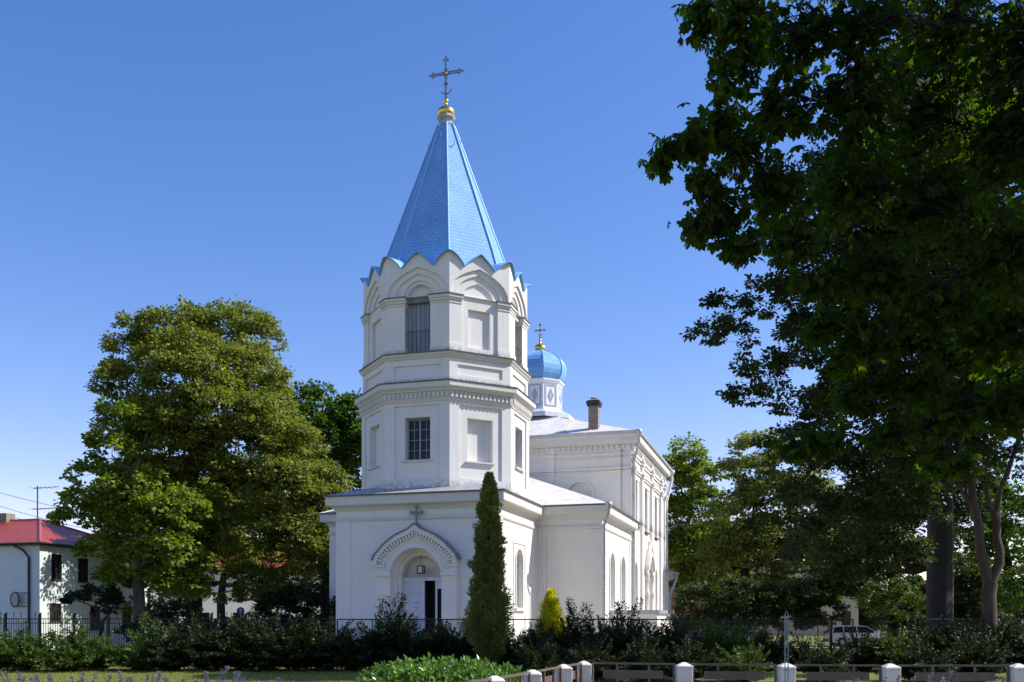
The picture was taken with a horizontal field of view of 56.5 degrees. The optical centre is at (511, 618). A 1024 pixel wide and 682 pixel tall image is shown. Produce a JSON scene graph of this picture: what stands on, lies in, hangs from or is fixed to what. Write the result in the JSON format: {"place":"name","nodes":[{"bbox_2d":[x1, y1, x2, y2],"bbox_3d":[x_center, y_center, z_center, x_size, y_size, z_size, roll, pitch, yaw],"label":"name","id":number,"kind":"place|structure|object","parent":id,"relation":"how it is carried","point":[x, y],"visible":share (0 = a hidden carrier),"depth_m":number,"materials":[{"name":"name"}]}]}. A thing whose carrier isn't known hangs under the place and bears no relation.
{"place":"outdoors","nodes":[
{"label":"outdoors","id":0,"kind":"place"},
{"bbox_2d":[0,486,146,648],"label":"red roofed house","id":1,"kind":"structure","parent":0,"point":[42,568],"depth_m":61.37,"materials":[{"name":"clear paint"}]},
{"bbox_2d":[49,603,60,622],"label":"window","id":2,"kind":"structure","parent":1,"relation":"in","point":[54,607],"depth_m":61.28,"materials":[{"name":"brown glass"}]},
{"bbox_2d":[51,554,62,580],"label":"window","id":3,"kind":"structure","parent":1,"relation":"in","point":[56,559],"depth_m":61.43,"materials":[{"name":"black glass"}]},
{"bbox_2d":[77,558,88,582],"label":"window","id":4,"kind":"structure","parent":1,"relation":"in","point":[82,563],"depth_m":63.67,"materials":[{"name":"black glass"}]},
{"bbox_2d":[90,606,99,630],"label":"window","id":5,"kind":"structure","parent":1,"relation":"in","point":[93,611],"depth_m":64.79,"materials":[{"name":"black glass"}]},
{"bbox_2d":[150,553,320,635],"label":"white house","id":6,"kind":"structure","parent":0,"point":[209,605],"depth_m":85.60,"materials":[{"name":"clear paint"}]},
{"bbox_2d":[0,626,1022,681],"bbox_3d":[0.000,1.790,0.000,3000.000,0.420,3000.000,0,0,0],"label":"ground","id":7,"kind":"structure","parent":0,"point":[873,677],"depth_m":33.24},
{"bbox_2d":[0,617,22,669],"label":"conifer shrub","id":8,"kind":"object","parent":7,"relation":"on","point":[7,665],"visible":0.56,"depth_m":35.78,"materials":[{"name":"green plant"}]},
{"bbox_2d":[4,612,37,641],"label":"iron fence panel","id":9,"kind":"object","parent":7,"relation":"on","point":[11,623],"visible":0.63,"depth_m":43.99,"materials":[{"name":"black paint"}]},
{"bbox_2d":[0,620,57,670],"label":"conifer shrub","id":10,"kind":"object","parent":7,"relation":"on","point":[23,649],"visible":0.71,"depth_m":35.91,"materials":[{"name":"green plant"}]},
{"bbox_2d":[38,611,72,643],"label":"iron fence panel","id":11,"kind":"object","parent":7,"relation":"on","point":[43,623],"visible":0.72,"depth_m":43.98,"materials":[{"name":"black paint"}]},
{"bbox_2d":[15,614,121,671],"bbox_3d":[-16.733,0.961,35.764,3.218,2.261,3.509,0,0,40],"label":"conifer shrub","id":12,"kind":"object","parent":7,"relation":"on","point":[63,654],"visible":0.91,"depth_m":35.49,"materials":[{"name":"green plant"}]},
{"bbox_2d":[73,611,106,640],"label":"iron fence panel","id":13,"kind":"object","parent":7,"relation":"on","point":[87,623],"visible":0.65,"depth_m":43.99,"materials":[{"name":"black paint"}]},
{"bbox_2d":[56,580,126,646],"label":"globe tree","id":14,"kind":"object","parent":7,"relation":"on","point":[112,596],"visible":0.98,"depth_m":49.78,"materials":[{"name":"green plant"}]},
{"bbox_2d":[65,630,126,670],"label":"conifer shrub","id":15,"kind":"object","parent":7,"relation":"on","point":[97,664],"visible":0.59,"depth_m":36.14,"materials":[{"name":"green plant"}]},
{"bbox_2d":[107,612,140,653],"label":"iron fence panel","id":16,"kind":"object","parent":7,"relation":"on","point":[114,623],"visible":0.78,"depth_m":43.99,"materials":[{"name":"black paint"}]},
{"bbox_2d":[44,396,229,650],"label":"maple tree","id":17,"kind":"object","parent":7,"relation":"on","point":[150,503],"visible":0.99,"depth_m":50.31,"materials":[{"name":"green plant"}]},
{"bbox_2d":[92,611,183,670],"bbox_3d":[-14.094,0.909,36.377,3.684,2.374,3.378,0,0,-30],"label":"conifer shrub","id":18,"kind":"object","parent":7,"relation":"on","point":[134,663],"visible":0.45,"depth_m":35.98,"materials":[{"name":"green plant"}]},
{"bbox_2d":[141,611,175,636],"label":"iron fence panel","id":19,"kind":"object","parent":7,"relation":"on","point":[165,618],"visible":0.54,"depth_m":43.98,"materials":[{"name":"black paint"}]},
{"bbox_2d":[128,618,210,670],"bbox_3d":[-12.862,0.996,36.124,3.119,2.046,3.240,0,0,-15],"label":"conifer shrub","id":20,"kind":"object","parent":7,"relation":"on","point":[176,657],"visible":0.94,"depth_m":35.46,"materials":[{"name":"green plant"}]},
{"bbox_2d":[112,597,230,641],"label":"bush","id":21,"kind":"object","parent":7,"relation":"on","point":[175,607],"visible":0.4,"depth_m":46.51,"materials":[{"name":"green plant"}]},
{"bbox_2d":[156,610,238,670],"bbox_3d":[-11.697,0.896,36.664,3.234,2.414,2.982,0,0,40],"label":"conifer shrub","id":22,"kind":"object","parent":7,"relation":"on","point":[205,664],"visible":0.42,"depth_m":36.03,"materials":[{"name":"green plant"}]},
{"bbox_2d":[83,294,324,634],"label":"linden tree","id":23,"kind":"object","parent":7,"relation":"on","point":[191,345],"visible":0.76,"depth_m":53.26,"materials":[{"name":"green plant"}]},
{"bbox_2d":[93,452,329,619],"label":"linden tree","id":24,"kind":"object","parent":7,"relation":"on","point":[208,583],"visible":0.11,"depth_m":66.35,"materials":[{"name":"green plant"}]},
{"bbox_2d":[197,612,275,670],"bbox_3d":[-10.173,0.896,36.122,3.431,2.250,3.564,0,0,-31],"label":"conifer shrub","id":25,"kind":"object","parent":7,"relation":"on","point":[223,656],"visible":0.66,"depth_m":35.63,"materials":[{"name":"green plant"}]},
{"bbox_2d":[0,667,525,681],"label":"grass","id":26,"kind":"structure","parent":7,"relation":"on","point":[213,672],"depth_m":32.96,"materials":[{"name":"green plant"}]},
{"bbox_2d":[228,607,302,670],"bbox_3d":[-9.283,0.844,36.534,3.124,2.529,3.388,0,0,-19],"label":"conifer shrub","id":27,"kind":"object","parent":7,"relation":"on","point":[254,641],"visible":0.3,"depth_m":35.84,"materials":[{"name":"green plant"}]},
{"bbox_2d":[218,581,335,640],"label":"bush","id":28,"kind":"object","parent":7,"relation":"on","point":[286,597],"visible":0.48,"depth_m":46.42,"materials":[{"name":"green plant"}]},
{"bbox_2d":[207,432,355,636],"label":"linden tree","id":29,"kind":"object","parent":7,"relation":"on","point":[306,495],"visible":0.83,"depth_m":53.02,"materials":[{"name":"green plant"}]},
{"bbox_2d":[255,615,328,670],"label":"conifer shrub","id":30,"kind":"object","parent":7,"relation":"on","point":[285,649],"visible":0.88,"depth_m":35.58,"materials":[{"name":"green plant"}]},
{"bbox_2d":[289,613,356,670],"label":"conifer shrub","id":31,"kind":"object","parent":7,"relation":"on","point":[327,636],"visible":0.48,"depth_m":36.11,"materials":[{"name":"green plant"}]},
{"bbox_2d":[285,378,361,490],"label":"maple tree","id":32,"kind":"object","parent":7,"relation":"on","point":[343,423],"visible":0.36,"depth_m":72.84,"materials":[{"name":"green plant"}]},
{"bbox_2d":[313,624,384,670],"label":"conifer shrub","id":33,"kind":"object","parent":7,"relation":"on","point":[349,656],"visible":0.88,"depth_m":35.64,"materials":[{"name":"green plant"}]},
{"bbox_2d":[352,591,418,670],"bbox_3d":[-4.859,0.499,36.461,2.704,3.152,2.792,0,0,-31],"label":"conifer shrub","id":34,"kind":"object","parent":7,"relation":"on","point":[379,633],"visible":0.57,"depth_m":36.11,"materials":[{"name":"green plant"}]},
{"bbox_2d":[377,615,447,664],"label":"conifer shrub","id":35,"kind":"object","parent":7,"relation":"on","point":[405,642],"visible":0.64,"depth_m":35.59,"materials":[{"name":"green plant"}]},
{"bbox_2d":[403,619,461,660],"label":"conifer shrub","id":36,"kind":"object","parent":7,"relation":"on","point":[437,649],"visible":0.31,"depth_m":35.95,"materials":[{"name":"green plant"}]},
{"bbox_2d":[355,652,529,681],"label":"leafy bush","id":37,"kind":"object","parent":7,"relation":"on","point":[427,669],"visible":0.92,"depth_m":18.09,"materials":[{"name":"green plant"}]},
{"bbox_2d":[429,619,480,663],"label":"conifer shrub","id":38,"kind":"object","parent":7,"relation":"on","point":[460,648],"visible":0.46,"depth_m":35.57,"materials":[{"name":"green plant"}]},
{"bbox_2d":[457,471,514,666],"bbox_3d":[-0.948,-1.655,34.873,2.134,7.512,2.239,0,0,0],"label":"columnar thuja","id":39,"kind":"object","parent":7,"relation":"on","point":[487,622],"visible":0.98,"depth_m":34.67,"materials":[{"name":"green plant"}]},
{"bbox_2d":[318,56,678,666],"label":"church","id":40,"kind":"structure","parent":7,"relation":"on","point":[458,398],"depth_m":42.33,"materials":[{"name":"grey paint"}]},
{"bbox_2d":[406,581,424,636],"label":"door leaf","id":41,"kind":"structure","parent":40,"relation":"in","point":[415,590],"depth_m":41.30,"materials":[{"name":"white paint"}]},
{"bbox_2d":[408,419,429,459],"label":"window","id":42,"kind":"structure","parent":40,"relation":"in","point":[418,430],"depth_m":41.81,"materials":[{"name":"glass"}]},
{"bbox_2d":[477,624,546,669],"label":"conifer shrub","id":43,"kind":"object","parent":7,"relation":"on","point":[512,658],"visible":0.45,"depth_m":35.40,"materials":[{"name":"green plant"}]},
{"bbox_2d":[523,670,541,681],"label":"white post","id":44,"kind":"object","parent":7,"relation":"on","point":[536,676],"visible":0.81,"depth_m":17.77,"materials":[{"name":"concrete"}]},
{"bbox_2d":[499,672,530,681],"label":"rail panel","id":45,"kind":"object","parent":44,"relation":"attached to","point":[518,674],"visible":0.78,"depth_m":17.20,"materials":[{"name":"brown paint"}]},
{"bbox_2d":[514,617,565,670],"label":"conifer shrub","id":46,"kind":"object","parent":7,"relation":"on","point":[532,633],"visible":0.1,"depth_m":36.14,"materials":[{"name":"green plant"}]},
{"bbox_2d":[510,631,575,679],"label":"conifer shrub","id":47,"kind":"object","parent":7,"relation":"on","point":[535,659],"visible":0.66,"depth_m":29.78,"materials":[{"name":"green plant"}]},
{"bbox_2d":[534,588,565,640],"bbox_3d":[1.528,0.453,36.895,1.361,3.296,1.402,0,0,0],"label":"golden thuja","id":48,"kind":"object","parent":7,"relation":"on","point":[551,609],"visible":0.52,"depth_m":36.68,"materials":[{"name":"yellow plant"}]},
{"bbox_2d":[555,664,572,681],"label":"white post","id":49,"kind":"object","parent":7,"relation":"on","point":[567,670],"visible":0.8,"depth_m":19.91,"materials":[{"name":"concrete"}]},
{"bbox_2d":[536,666,561,681],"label":"rail panel","id":50,"kind":"object","parent":49,"relation":"attached to","point":[550,678],"visible":0.74,"depth_m":19.27,"materials":[{"name":"brown paint"}]},
{"bbox_2d":[558,596,610,648],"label":"conifer shrub","id":51,"kind":"object","parent":7,"relation":"on","point":[582,631],"visible":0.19,"depth_m":36.20,"materials":[{"name":"green plant"}]},
{"bbox_2d":[578,661,591,681],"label":"white post","id":52,"kind":"object","parent":7,"relation":"on","point":[586,671],"visible":0.61,"depth_m":21.40,"materials":[{"name":"concrete"}]},
{"bbox_2d":[568,662,581,681],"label":"rail panel","id":53,"kind":"object","parent":52,"relation":"attached to","point":[576,674],"visible":0.62,"depth_m":21.03,"materials":[{"name":"brown paint"}]},
{"bbox_2d":[591,662,674,681],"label":"rail panel","id":54,"kind":"object","parent":52,"relation":"attached to","point":[648,674],"visible":1,"depth_m":21.21,"materials":[{"name":"brown paint"}]},
{"bbox_2d":[147,574,1023,631],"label":"wood","id":55,"kind":"object","parent":7,"relation":"on","point":[913,582],"visible":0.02,"depth_m":138.52,"materials":[{"name":"green plant"}]},
{"bbox_2d":[557,633,626,680],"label":"conifer shrub","id":56,"kind":"object","parent":7,"relation":"on","point":[580,653],"visible":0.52,"depth_m":30.28,"materials":[{"name":"green plant"}]},
{"bbox_2d":[574,614,634,664],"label":"conifer shrub","id":57,"kind":"object","parent":7,"relation":"on","point":[618,640],"visible":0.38,"depth_m":35.39,"materials":[{"name":"green plant"}]},
{"bbox_2d":[597,596,647,652],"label":"conifer shrub","id":58,"kind":"object","parent":7,"relation":"on","point":[629,625],"visible":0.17,"depth_m":36.02,"materials":[{"name":"green plant"}]},
{"bbox_2d":[605,632,675,681],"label":"conifer shrub","id":59,"kind":"object","parent":7,"relation":"on","point":[634,654],"visible":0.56,"depth_m":29.74,"materials":[{"name":"green plant"}]},
{"bbox_2d":[657,613,708,662],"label":"conifer shrub","id":60,"kind":"object","parent":7,"relation":"on","point":[675,637],"visible":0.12,"depth_m":36.00,"materials":[{"name":"green plant"}]},
{"bbox_2d":[675,662,692,681],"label":"white post","id":61,"kind":"object","parent":7,"relation":"on","point":[683,671],"visible":1,"depth_m":20.78,"materials":[{"name":"concrete"}]},
{"bbox_2d":[692,663,776,681],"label":"rail panel","id":62,"kind":"object","parent":61,"relation":"attached to","point":[718,675],"visible":1,"depth_m":20.74,"materials":[{"name":"brown paint"}]},
{"bbox_2d":[656,633,726,680],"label":"conifer shrub","id":63,"kind":"object","parent":7,"relation":"on","point":[689,654],"visible":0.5,"depth_m":29.98,"materials":[{"name":"green plant"}]},
{"bbox_2d":[660,617,742,668],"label":"conifer shrub","id":64,"kind":"object","parent":7,"relation":"on","point":[709,639],"visible":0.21,"depth_m":35.75,"materials":[{"name":"green plant"}]},
{"bbox_2d":[662,431,743,636],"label":"maple tree","id":65,"kind":"object","parent":7,"relation":"on","point":[682,545],"visible":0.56,"depth_m":78.67,"materials":[{"name":"green plant"}]},
{"bbox_2d":[711,637,773,681],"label":"conifer shrub","id":66,"kind":"object","parent":7,"relation":"on","point":[753,656],"visible":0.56,"depth_m":29.67,"materials":[{"name":"green plant"}]},
{"bbox_2d":[703,615,781,663],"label":"conifer shrub","id":67,"kind":"object","parent":7,"relation":"on","point":[742,637],"visible":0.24,"depth_m":36.03,"materials":[{"name":"green plant"}]},
{"bbox_2d":[712,619,782,653],"bbox_3d":[9.383,1.013,38.000,2.852,1.974,0.060,0,0,0],"label":"chain link panel","id":68,"kind":"object","parent":7,"relation":"on","point":[747,622],"visible":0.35,"depth_m":37.99,"materials":[{"name":"black metal"}]},
{"bbox_2d":[742,626,796,670],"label":"conifer shrub","id":69,"kind":"object","parent":7,"relation":"on","point":[775,655],"visible":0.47,"depth_m":35.58,"materials":[{"name":"green plant"}]},
{"bbox_2d":[671,564,870,638],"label":"hedge","id":70,"kind":"object","parent":7,"relation":"on","point":[775,601],"visible":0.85,"depth_m":53.29,"materials":[{"name":"green plant"}]},
{"bbox_2d":[692,426,861,630],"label":"linden tree","id":71,"kind":"object","parent":7,"relation":"on","point":[755,530],"visible":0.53,"depth_m":66.89,"materials":[{"name":"green plant"}]},
{"bbox_2d":[777,663,795,681],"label":"white post","id":72,"kind":"object","parent":7,"relation":"on","point":[780,673],"visible":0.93,"depth_m":20.48,"materials":[{"name":"concrete"}]},
{"bbox_2d":[794,664,881,681],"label":"rail panel","id":73,"kind":"object","parent":72,"relation":"attached to","point":[839,676],"visible":0.98,"depth_m":20.45,"materials":[{"name":"brown paint"}]},
{"bbox_2d":[784,611,788,681],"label":"ladder stake","id":74,"kind":"object","parent":7,"relation":"on","point":[785,646],"visible":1,"depth_m":19.49,"materials":[{"name":"grey metal"}]},
{"bbox_2d":[786,631,828,670],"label":"conifer shrub","id":75,"kind":"object","parent":7,"relation":"on","point":[798,658],"visible":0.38,"depth_m":36.40,"materials":[{"name":"green plant"}]},
{"bbox_2d":[783,619,853,651],"bbox_3d":[12.188,1.013,38.000,2.852,1.974,0.060,0,0,0],"label":"chain link panel","id":76,"kind":"object","parent":7,"relation":"on","point":[820,628],"visible":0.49,"depth_m":38.00,"materials":[{"name":"black metal"}]},
{"bbox_2d":[792,635,858,681],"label":"conifer shrub","id":77,"kind":"object","parent":7,"relation":"on","point":[821,656],"visible":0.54,"depth_m":29.95,"materials":[{"name":"green plant"}]},
{"bbox_2d":[637,0,1023,484],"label":"horse chestnut","id":78,"kind":"object","parent":7,"relation":"on","point":[916,149],"visible":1,"depth_m":12.29,"materials":[{"name":"green plant"}]},
{"bbox_2d":[679,5,1023,636],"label":"linden tree","id":79,"kind":"object","parent":7,"relation":"on","point":[937,542],"visible":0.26,"depth_m":34.24,"materials":[{"name":"green plant"}]},
{"bbox_2d":[827,626,893,670],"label":"conifer shrub","id":80,"kind":"object","parent":7,"relation":"on","point":[863,653],"visible":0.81,"depth_m":35.71,"materials":[{"name":"green plant"}]},
{"bbox_2d":[853,574,925,626],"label":"bush","id":81,"kind":"object","parent":7,"relation":"on","point":[895,594],"visible":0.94,"depth_m":43.80,"materials":[{"name":"green plant"}]},
{"bbox_2d":[882,663,900,681],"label":"white post","id":82,"kind":"object","parent":7,"relation":"on","point":[891,672],"visible":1,"depth_m":20.19,"materials":[{"name":"concrete"}]},
{"bbox_2d":[786,450,1006,637],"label":"maple tree","id":83,"kind":"object","parent":7,"relation":"on","point":[913,568],"visible":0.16,"depth_m":54.95,"materials":[{"name":"green plant"}]},
{"bbox_2d":[869,620,937,663],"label":"conifer shrub","id":84,"kind":"object","parent":7,"relation":"on","point":[894,646],"visible":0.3,"depth_m":35.55,"materials":[{"name":"green plant"}]},
{"bbox_2d":[874,634,959,681],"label":"conifer shrub","id":85,"kind":"object","parent":7,"relation":"on","point":[920,655],"visible":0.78,"depth_m":29.67,"materials":[{"name":"green plant"}]},
{"bbox_2d":[878,612,965,670],"bbox_3d":[15.934,0.928,36.547,2.897,2.345,3.142,0,0,-33],"label":"conifer shrub","id":86,"kind":"object","parent":7,"relation":"on","point":[918,631],"visible":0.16,"depth_m":36.10,"materials":[{"name":"green plant"}]},
{"bbox_2d":[866,564,1016,633],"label":"bush","id":87,"kind":"object","parent":7,"relation":"on","point":[964,588],"visible":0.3,"depth_m":51.16,"materials":[{"name":"green plant"}]},
{"bbox_2d":[908,619,978,637],"bbox_3d":[17.212,1.013,38.000,2.852,1.974,0.060,0,0,0],"label":"chain link panel","id":88,"kind":"object","parent":7,"relation":"on","point":[943,626],"visible":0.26,"depth_m":37.98,"materials":[{"name":"black metal"}]},
{"bbox_2d":[927,617,1000,667],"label":"conifer shrub","id":89,"kind":"object","parent":7,"relation":"on","point":[964,633],"visible":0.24,"depth_m":35.64,"materials":[{"name":"green plant"}]},
{"bbox_2d":[920,367,1023,634],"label":"forked tree","id":90,"kind":"object","parent":7,"relation":"on","point":[989,577],"visible":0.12,"depth_m":36.89,"materials":[{"name":"brown plant"}]},
{"bbox_2d":[945,629,1013,681],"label":"conifer shrub","id":91,"kind":"object","parent":7,"relation":"on","point":[980,655],"visible":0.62,"depth_m":30.20,"materials":[{"name":"green plant"}]},
{"bbox_2d":[954,456,1023,636],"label":"maple tree","id":92,"kind":"object","parent":7,"relation":"on","point":[1008,530],"visible":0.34,"depth_m":65.11,"materials":[{"name":"green plant"}]},
{"bbox_2d":[960,612,1023,669],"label":"conifer shrub","id":93,"kind":"object","parent":7,"relation":"on","point":[995,633],"visible":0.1,"depth_m":36.14,"materials":[{"name":"green plant"}]},
{"bbox_2d":[978,560,1023,627],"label":"bush","id":94,"kind":"object","parent":7,"relation":"on","point":[1008,600],"visible":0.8,"depth_m":45.96,"materials":[{"name":"green plant"}]},
{"bbox_2d":[985,615,1023,668],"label":"conifer shrub","id":95,"kind":"object","parent":7,"relation":"on","point":[1017,654],"visible":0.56,"depth_m":35.60,"materials":[{"name":"green plant"}]},
{"bbox_2d":[1010,663,1023,681],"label":"white post","id":96,"kind":"object","parent":7,"relation":"on","point":[1016,672],"visible":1,"depth_m":20.19,"materials":[{"name":"concrete"}]},
{"bbox_2d":[898,665,1009,681],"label":"rail panel","id":97,"kind":"object","parent":96,"relation":"attached to","point":[974,676],"visible":0.95,"depth_m":20.30,"materials":[{"name":"brown paint"}]},
{"bbox_2d":[0,0,1023,587],"label":"sky","id":98,"kind":"structure","parent":0,"point":[270,154],"materials":[{"name":"blue"}]},
{"bbox_2d":[668,519,704,631],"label":"brick house","id":99,"kind":"structure","parent":0,"point":[672,601],"depth_m":104.58,"materials":[{"name":"brown brick"}]},
{"bbox_2d":[719,546,857,635],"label":"beige house","id":100,"kind":"structure","parent":0,"point":[852,612],"depth_m":109.53,"materials":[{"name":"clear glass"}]},
{"label":"path","id":101,"kind":"structure","parent":0,"visible":0},
{"bbox_2d":[176,611,209,643],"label":"iron fence panel","id":102,"kind":"object","parent":101,"relation":"on","point":[178,618],"visible":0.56,"depth_m":43.98,"materials":[{"name":"black paint"}]},
{"bbox_2d":[210,612,243,634],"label":"iron fence panel","id":103,"kind":"object","parent":101,"relation":"on","point":[211,621],"visible":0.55,"depth_m":43.98,"materials":[{"name":"black paint"}]},
{"bbox_2d":[529,626,580,668],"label":"conifer shrub","id":104,"kind":"object","parent":101,"relation":"on","point":[555,639],"visible":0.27,"depth_m":35.65,"materials":[{"name":"green plant"}]},
{"bbox_2d":[616,617,683,665],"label":"conifer shrub","id":105,"kind":"object","parent":101,"relation":"on","point":[653,635],"visible":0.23,"depth_m":35.57,"materials":[{"name":"green plant"}]},
{"label":"road","id":106,"kind":"structure","parent":0,"visible":0},
{"bbox_2d":[822,625,879,646],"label":"parked car","id":107,"kind":"object","parent":106,"relation":"on","point":[836,633],"visible":0.3,"depth_m":65.24,"materials":[{"name":"silver metal"}]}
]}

